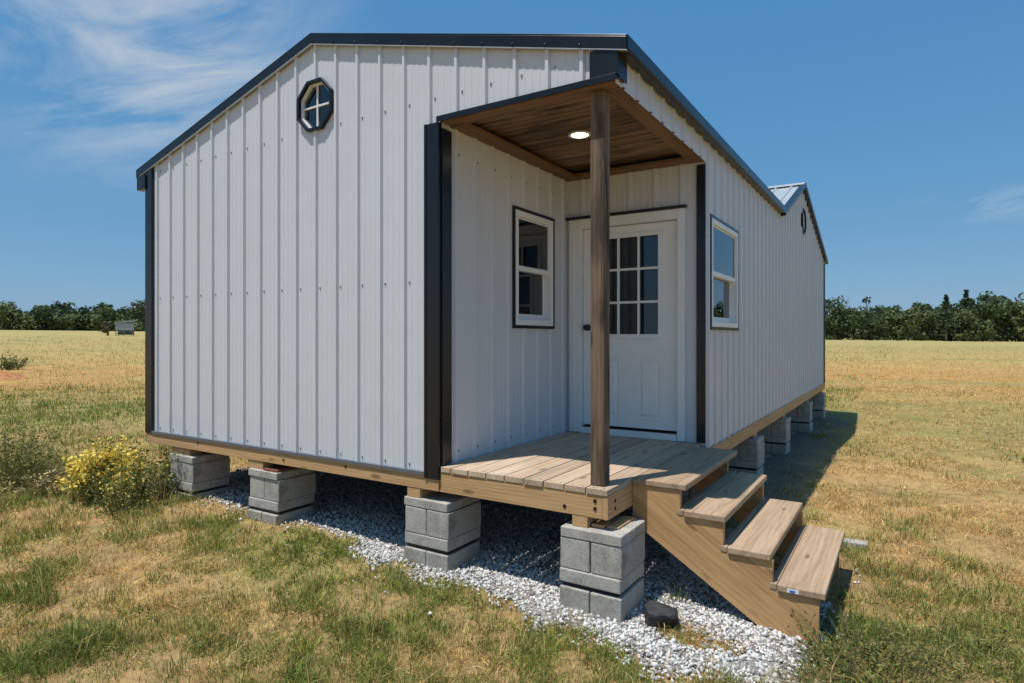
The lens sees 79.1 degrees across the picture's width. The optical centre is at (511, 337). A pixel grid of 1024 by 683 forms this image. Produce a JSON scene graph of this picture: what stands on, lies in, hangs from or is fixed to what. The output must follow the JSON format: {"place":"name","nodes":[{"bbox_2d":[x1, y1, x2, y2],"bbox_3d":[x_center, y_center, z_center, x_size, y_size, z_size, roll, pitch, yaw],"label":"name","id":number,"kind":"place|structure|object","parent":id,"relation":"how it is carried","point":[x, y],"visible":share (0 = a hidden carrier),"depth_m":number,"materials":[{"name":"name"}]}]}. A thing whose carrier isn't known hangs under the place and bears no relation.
{"place":"outdoors","nodes":[
{"label":"outdoors","id":0,"kind":"place"},
{"bbox_2d":[135,430,866,682],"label":"gravel ground","id":1,"kind":"structure","parent":0,"point":[569,611],"depth_m":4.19,"materials":[{"name":"grey gravel"}]},
{"bbox_2d":[170,451,229,498],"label":"block pier","id":2,"kind":"structure","parent":1,"relation":"on","point":[210,471],"depth_m":6.51,"materials":[{"name":"concrete"}]},
{"bbox_2d":[172,446,201,455],"bbox_3d":[-3.466,1.197,6.610,0.330,0.076,0.140,0,0,32],"label":"wood shim","id":3,"kind":"object","parent":2,"relation":"on","point":[188,452],"visible":0.71,"depth_m":6.53,"materials":[{"name":"brown wood"}]},
{"bbox_2d":[136,33,827,519],"bbox_3d":[1.529,-0.782,10.570,5.832,3.888,12.277,0,0,32],"label":"cabin","id":4,"kind":"object","parent":3,"relation":"on","point":[582,275],"visible":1,"depth_m":5.55,"materials":[{"name":"white metal"}]},
{"bbox_2d":[297,77,333,132],"bbox_3d":[-1.702,-2.020,5.415,0.440,0.440,0.083,0,0,32],"label":"octagon window","id":5,"kind":"structure","parent":4,"relation":"in","point":[315,102],"depth_m":5.43,"materials":[{"name":"white paint"}]},
{"bbox_2d":[512,205,554,328],"bbox_3d":[0.170,-0.630,5.873,0.123,1.096,0.761,0,0,32],"label":"window","id":6,"kind":"structure","parent":4,"relation":"in","point":[533,236],"depth_m":5.88,"materials":[{"name":"white paint"}]},
{"bbox_2d":[583,220,676,430],"bbox_3d":[1.137,-0.108,6.090,0.968,1.987,0.118,0,0,32],"label":"door","id":7,"kind":"structure","parent":4,"relation":"in","point":[643,367],"depth_m":6.02,"materials":[{"name":"paint"}]},
{"bbox_2d":[710,214,738,330],"bbox_3d":[2.108,-0.613,6.288,0.123,1.081,1.136,0,0,32],"label":"window","id":8,"kind":"structure","parent":4,"relation":"in","point":[724,239],"depth_m":6.35,"materials":[{"name":"white paint"}]},
{"bbox_2d":[801,208,806,234],"bbox_3d":[5.193,-2.070,11.093,0.083,0.440,0.440,0,0,32],"label":"octagon window","id":9,"kind":"structure","parent":4,"relation":"in","point":[803,215],"depth_m":11.17,"materials":[{"name":"white paint"}]},
{"bbox_2d":[247,463,315,525],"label":"block pier","id":10,"kind":"structure","parent":1,"relation":"on","point":[280,497],"depth_m":5.77,"materials":[{"name":"concrete"}]},
{"bbox_2d":[249,459,272,469],"bbox_3d":[-2.386,1.197,5.894,0.220,0.076,0.115,0,0,32],"label":"wood shim","id":11,"kind":"object","parent":10,"relation":"on","point":[257,464],"visible":0.65,"depth_m":5.84,"materials":[{"name":"beige wood"}]},
{"bbox_2d":[264,465,296,472],"bbox_3d":[-2.126,1.224,5.857,0.200,0.022,0.360,0,0,32],"label":"wood shim","id":12,"kind":"object","parent":10,"relation":"on","point":[278,468],"visible":0.53,"depth_m":5.74,"materials":[{"name":"brown wood"}]},
{"bbox_2d":[404,492,480,571],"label":"block pier","id":13,"kind":"structure","parent":1,"relation":"on","point":[442,531],"depth_m":4.72,"materials":[{"name":"concrete"}]},
{"bbox_2d":[407,486,439,497],"bbox_3d":[-0.663,1.197,4.942,0.130,0.076,0.360,0,0,32],"label":"wood shim","id":14,"kind":"object","parent":13,"relation":"on","point":[416,492],"visible":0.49,"depth_m":4.80,"materials":[{"name":"beige wood"}]},
{"bbox_2d":[644,600,679,629],"bbox_3d":[0.921,1.718,3.816,0.211,0.158,0.191,0,0,14],"label":"rock","id":15,"kind":"object","parent":1,"relation":"on","point":[656,613],"visible":0.92,"depth_m":3.75,"materials":[{"name":"grey stone"}]},
{"bbox_2d":[665,581,689,602],"bbox_3d":[1.111,1.712,4.156,0.160,0.165,0.142,0,0,21],"label":"weed bush","id":16,"kind":"object","parent":1,"relation":"on","point":[670,594],"visible":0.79,"depth_m":4.13,"materials":[{"name":"green plant"}]},
{"bbox_2d":[632,446,844,643],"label":"wooden steps","id":17,"kind":"structure","parent":1,"relation":"on","point":[735,568],"depth_m":4.12,"materials":[{"name":"brown wood"}]},
{"bbox_2d":[728,435,763,474],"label":"block pier","id":18,"kind":"structure","parent":1,"relation":"on","point":[748,457],"depth_m":7.59,"materials":[{"name":"concrete"}]},
{"bbox_2d":[757,416,790,454],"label":"block pier","id":19,"kind":"structure","parent":1,"relation":"on","point":[777,435],"depth_m":9.41,"materials":[{"name":"concrete"}]},
{"bbox_2d":[776,639,897,682],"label":"weed bush","id":20,"kind":"object","parent":1,"relation":"on","point":[829,658],"visible":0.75,"depth_m":3.26,"materials":[{"name":"green plant"}]},
{"bbox_2d":[0,330,1023,682],"bbox_3d":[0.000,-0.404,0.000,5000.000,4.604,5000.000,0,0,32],"label":"ground","id":21,"kind":"structure","parent":0,"point":[806,450],"depth_m":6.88,"materials":[{"name":"beige plant"}]},
{"bbox_2d":[0,300,19,329],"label":"tree","id":22,"kind":"object","parent":21,"relation":"on","point":[7,312],"visible":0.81,"depth_m":210.35,"materials":[{"name":"green plant"}]},
{"bbox_2d":[0,370,26,380],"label":"dirt mound","id":23,"kind":"object","parent":21,"relation":"on","point":[5,375],"visible":0.99,"depth_m":25.34,"materials":[{"name":"orange soil"}]},
{"bbox_2d":[0,355,29,369],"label":"weed bush","id":24,"kind":"object","parent":21,"relation":"on","point":[8,365],"visible":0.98,"depth_m":31.97,"materials":[{"name":"green plant"}]},
{"bbox_2d":[6,313,44,329],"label":"tree","id":25,"kind":"object","parent":21,"relation":"on","point":[24,322],"visible":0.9,"depth_m":211.05,"materials":[{"name":"green plant"}]},
{"bbox_2d":[0,430,71,491],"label":"weed bush","id":26,"kind":"object","parent":21,"relation":"on","point":[16,469],"visible":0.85,"depth_m":6.73,"materials":[{"name":"green plant"}]},
{"bbox_2d":[0,419,71,473],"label":"weed bush","id":27,"kind":"object","parent":21,"relation":"on","point":[31,438],"visible":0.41,"depth_m":7.29,"materials":[{"name":"green plant"}]},
{"bbox_2d":[30,305,54,329],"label":"tree","id":28,"kind":"object","parent":21,"relation":"on","point":[44,313],"visible":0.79,"depth_m":215.59,"materials":[{"name":"green plant"}]},
{"bbox_2d":[37,315,64,330],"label":"tree","id":29,"kind":"object","parent":21,"relation":"on","point":[55,325],"visible":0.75,"depth_m":218.59,"materials":[{"name":"green plant"}]},
{"bbox_2d":[0,455,103,496],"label":"weed bush","id":30,"kind":"object","parent":21,"relation":"on","point":[52,486],"visible":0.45,"depth_m":6.50,"materials":[{"name":"plant"}]},
{"bbox_2d":[57,313,75,330],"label":"tree","id":31,"kind":"object","parent":21,"relation":"on","point":[63,328],"visible":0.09,"depth_m":226.47,"materials":[{"name":"green plant"}]},
{"bbox_2d":[61,313,93,330],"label":"tree","id":32,"kind":"object","parent":21,"relation":"on","point":[74,321],"visible":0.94,"depth_m":221.59,"materials":[{"name":"green plant"}]},
{"bbox_2d":[79,314,99,330],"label":"tree","id":33,"kind":"object","parent":21,"relation":"on","point":[87,315],"visible":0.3,"depth_m":224.45,"materials":[{"name":"green plant"}]},
{"bbox_2d":[53,442,147,505],"bbox_3d":[-4.149,1.387,6.330,0.818,0.618,0.776,0,0,32],"label":"flowering weed","id":34,"kind":"object","parent":21,"relation":"on","point":[77,478],"visible":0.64,"depth_m":6.24,"materials":[{"name":"yellow plant"}]},
{"bbox_2d":[86,305,114,330],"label":"tree","id":35,"kind":"object","parent":21,"relation":"on","point":[98,317],"visible":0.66,"depth_m":222.78,"materials":[{"name":"green plant"}]},
{"bbox_2d":[99,321,113,335],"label":"bare bush","id":36,"kind":"object","parent":21,"relation":"on","point":[106,329],"visible":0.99,"depth_m":127.81,"materials":[{"name":"brown plant"}]},
{"bbox_2d":[84,432,133,477],"bbox_3d":[-4.290,1.351,6.566,0.482,0.653,0.471,0,0,-35],"label":"flowering weed","id":37,"kind":"object","parent":21,"relation":"on","point":[104,448],"visible":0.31,"depth_m":6.52,"materials":[{"name":"yellow plant"}]},
{"bbox_2d":[108,312,121,328],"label":"tree","id":38,"kind":"object","parent":21,"relation":"on","point":[113,316],"visible":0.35,"depth_m":226.86,"materials":[{"name":"green plant"}]},
{"bbox_2d":[83,451,157,515],"bbox_3d":[-3.747,1.395,5.937,0.598,0.586,0.639,0,0,32],"label":"flowering weed","id":39,"kind":"object","parent":21,"relation":"on","point":[117,503],"visible":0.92,"depth_m":5.90,"materials":[{"name":"green plant"}]},
{"bbox_2d":[115,320,134,335],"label":"field shed","id":40,"kind":"structure","parent":21,"relation":"on","point":[123,328],"depth_m":127.22,"materials":[{"name":"grey metal"}]},
{"bbox_2d":[114,314,144,330],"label":"tree","id":41,"kind":"object","parent":21,"relation":"on","point":[121,315],"visible":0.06,"depth_m":224.68,"materials":[{"name":"green plant"}]},
{"bbox_2d":[121,299,144,329],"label":"tall tree","id":42,"kind":"object","parent":21,"relation":"on","point":[136,315],"visible":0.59,"depth_m":220.96,"materials":[{"name":"green plant"}]},
{"bbox_2d":[86,443,185,501],"bbox_3d":[-3.839,1.404,6.484,0.975,0.591,1.024,0,0,32],"label":"flowering weed","id":43,"kind":"object","parent":21,"relation":"on","point":[167,464],"visible":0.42,"depth_m":6.40,"materials":[{"name":"green plant"}]},
{"bbox_2d":[130,319,144,330],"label":"tree","id":44,"kind":"object","parent":21,"relation":"on","point":[142,327],"visible":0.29,"depth_m":219.07,"materials":[{"name":"green plant"}]},
{"bbox_2d":[147,461,166,504],"bbox_3d":[-3.546,1.456,6.206,0.131,0.454,0.166,0,0,32],"label":"dry weed","id":45,"kind":"object","parent":21,"relation":"on","point":[154,494],"visible":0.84,"depth_m":6.21,"materials":[{"name":"green plant"}]},
{"bbox_2d":[0,291,1020,340],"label":"wood","id":46,"kind":"object","parent":21,"relation":"on","point":[61,309],"visible":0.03,"depth_m":264.91,"materials":[{"name":"green plant"}]},
{"bbox_2d":[560,516,644,622],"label":"block pier","id":47,"kind":"structure","parent":21,"relation":"on","point":[601,571],"depth_m":3.96,"materials":[{"name":"concrete"},{"name":"wood"}]},
{"bbox_2d":[572,515,600,527],"bbox_3d":[0.534,1.199,4.189,0.110,0.072,0.350,0,0,32],"label":"wood shim","id":48,"kind":"object","parent":47,"relation":"on","point":[582,521],"visible":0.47,"depth_m":4.04,"materials":[{"name":"beige wood"}]},
{"bbox_2d":[592,516,633,529],"bbox_3d":[0.674,1.224,4.124,0.175,0.022,0.310,0,0,32],"label":"wood shim","id":49,"kind":"object","parent":47,"relation":"on","point":[619,523],"visible":1,"depth_m":4.06,"materials":[{"name":"brown wood"}]},
{"bbox_2d":[682,487,699,504],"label":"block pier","id":50,"kind":"structure","parent":21,"relation":"on","point":[689,494],"depth_m":5.84,"materials":[{"name":"concrete"}]},
{"bbox_2d":[785,401,812,432],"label":"block pier","id":51,"kind":"structure","parent":21,"relation":"on","point":[800,415],"depth_m":11.69,"materials":[{"name":"concrete"}]},
{"bbox_2d":[808,392,825,418],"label":"block pier","id":52,"kind":"structure","parent":21,"relation":"on","point":[818,400],"depth_m":13.65,"materials":[{"name":"concrete"}]},
{"bbox_2d":[825,314,842,339],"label":"tree","id":53,"kind":"object","parent":21,"relation":"on","point":[832,327],"visible":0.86,"depth_m":225.19,"materials":[{"name":"green plant"}]},
{"bbox_2d":[825,295,853,339],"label":"tall tree","id":54,"kind":"object","parent":21,"relation":"on","point":[839,309],"visible":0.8,"depth_m":227.13,"materials":[{"name":"green plant"}]},
{"bbox_2d":[834,317,849,339],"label":"tree","id":55,"kind":"object","parent":21,"relation":"on","point":[840,335],"visible":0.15,"depth_m":235.99,"materials":[{"name":"green plant"}]},
{"bbox_2d":[835,305,869,339],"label":"tree","id":56,"kind":"object","parent":21,"relation":"on","point":[852,311],"visible":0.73,"depth_m":228.75,"materials":[{"name":"green plant"}]},
{"bbox_2d":[843,538,867,548],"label":"paving slab","id":57,"kind":"structure","parent":21,"relation":"on","point":[852,542],"depth_m":5.39,"materials":[{"name":"concrete"}]},
{"bbox_2d":[782,601,930,679],"bbox_3d":[1.971,1.732,3.552,0.729,0.259,0.848,0,0,32],"label":"weed bush","id":58,"kind":"object","parent":21,"relation":"on","point":[853,646],"visible":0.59,"depth_m":3.55,"materials":[{"name":"green plant"}]},
{"bbox_2d":[778,629,950,682],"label":"weed bush","id":59,"kind":"object","parent":21,"relation":"on","point":[821,664],"visible":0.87,"depth_m":3.27,"materials":[{"name":"green plant"}]},
{"bbox_2d":[853,296,877,339],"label":"tall tree","id":60,"kind":"object","parent":21,"relation":"on","point":[865,332],"visible":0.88,"depth_m":228.33,"materials":[{"name":"green plant"}]},
{"bbox_2d":[864,318,881,339],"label":"tree","id":61,"kind":"object","parent":21,"relation":"on","point":[878,330],"visible":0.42,"depth_m":231.72,"materials":[{"name":"green plant"}]},
{"bbox_2d":[789,602,959,682],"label":"weed bush","id":62,"kind":"object","parent":21,"relation":"on","point":[893,647],"visible":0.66,"depth_m":3.43,"materials":[{"name":"green plant"}]},
{"bbox_2d":[870,311,904,339],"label":"tree","id":63,"kind":"object","parent":21,"relation":"on","point":[884,325],"visible":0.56,"depth_m":231.38,"materials":[{"name":"green plant"}]},
{"bbox_2d":[883,310,909,340],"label":"tree","id":64,"kind":"object","parent":21,"relation":"on","point":[897,335],"visible":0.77,"depth_m":231.56,"materials":[{"name":"green plant"}]},
{"bbox_2d":[892,307,926,340],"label":"tree","id":65,"kind":"object","parent":21,"relation":"on","point":[910,316],"visible":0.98,"depth_m":225.47,"materials":[{"name":"green plant"}]},
{"bbox_2d":[820,623,1009,682],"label":"weed bush","id":66,"kind":"object","parent":21,"relation":"on","point":[924,650],"visible":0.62,"depth_m":3.29,"materials":[{"name":"green plant"}]},
{"bbox_2d":[910,301,934,340],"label":"tree","id":67,"kind":"object","parent":21,"relation":"on","point":[922,333],"visible":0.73,"depth_m":234.61,"materials":[{"name":"green plant"}]},
{"bbox_2d":[921,310,952,340],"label":"tree","id":68,"kind":"object","parent":21,"relation":"on","point":[937,335],"visible":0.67,"depth_m":233.21,"materials":[{"name":"green plant"}]},
{"bbox_2d":[929,294,966,340],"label":"conifer tree","id":69,"kind":"object","parent":21,"relation":"on","point":[944,311],"visible":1,"depth_m":227.46,"materials":[{"name":"green plant"}]},
{"bbox_2d":[875,599,1023,682],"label":"weed bush","id":70,"kind":"object","parent":21,"relation":"on","point":[998,660],"visible":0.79,"depth_m":3.51,"materials":[{"name":"green plant"}]},
{"bbox_2d":[937,313,966,340],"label":"tree","id":71,"kind":"object","parent":21,"relation":"on","point":[953,329],"visible":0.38,"depth_m":233.97,"materials":[{"name":"green plant"}]},
{"bbox_2d":[949,309,977,340],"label":"tree","id":72,"kind":"object","parent":21,"relation":"on","point":[965,315],"visible":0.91,"depth_m":230.48,"materials":[{"name":"green plant"}]},
{"bbox_2d":[956,289,979,339],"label":"conifer tree","id":73,"kind":"object","parent":21,"relation":"on","point":[967,301],"visible":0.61,"depth_m":235.54,"materials":[{"name":"green plant"}]},
{"bbox_2d":[969,318,996,341],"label":"tree","id":74,"kind":"object","parent":21,"relation":"on","point":[980,330],"visible":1,"depth_m":225.84,"materials":[{"name":"green plant"}]},
{"bbox_2d":[978,300,1011,341],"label":"tree","id":75,"kind":"object","parent":21,"relation":"on","point":[990,309],"visible":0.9,"depth_m":231.82,"materials":[{"name":"green plant"}]},
{"bbox_2d":[993,300,1021,341],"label":"tree","id":76,"kind":"object","parent":21,"relation":"on","point":[1006,328],"visible":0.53,"depth_m":232.93,"materials":[{"name":"green plant"}]},
{"bbox_2d":[999,293,1023,341],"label":"tall tree","id":77,"kind":"object","parent":21,"relation":"on","point":[1012,331],"visible":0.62,"depth_m":231.29,"materials":[{"name":"green plant"}]},
{"bbox_2d":[1007,302,1023,341],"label":"tree","id":78,"kind":"object","parent":21,"relation":"on","point":[1019,328],"visible":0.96,"depth_m":228.26,"materials":[{"name":"green plant"}]},
{"bbox_2d":[0,0,1023,336],"label":"sky","id":79,"kind":"structure","parent":0,"point":[901,121],"materials":[{"name":"blue"}]}
]}

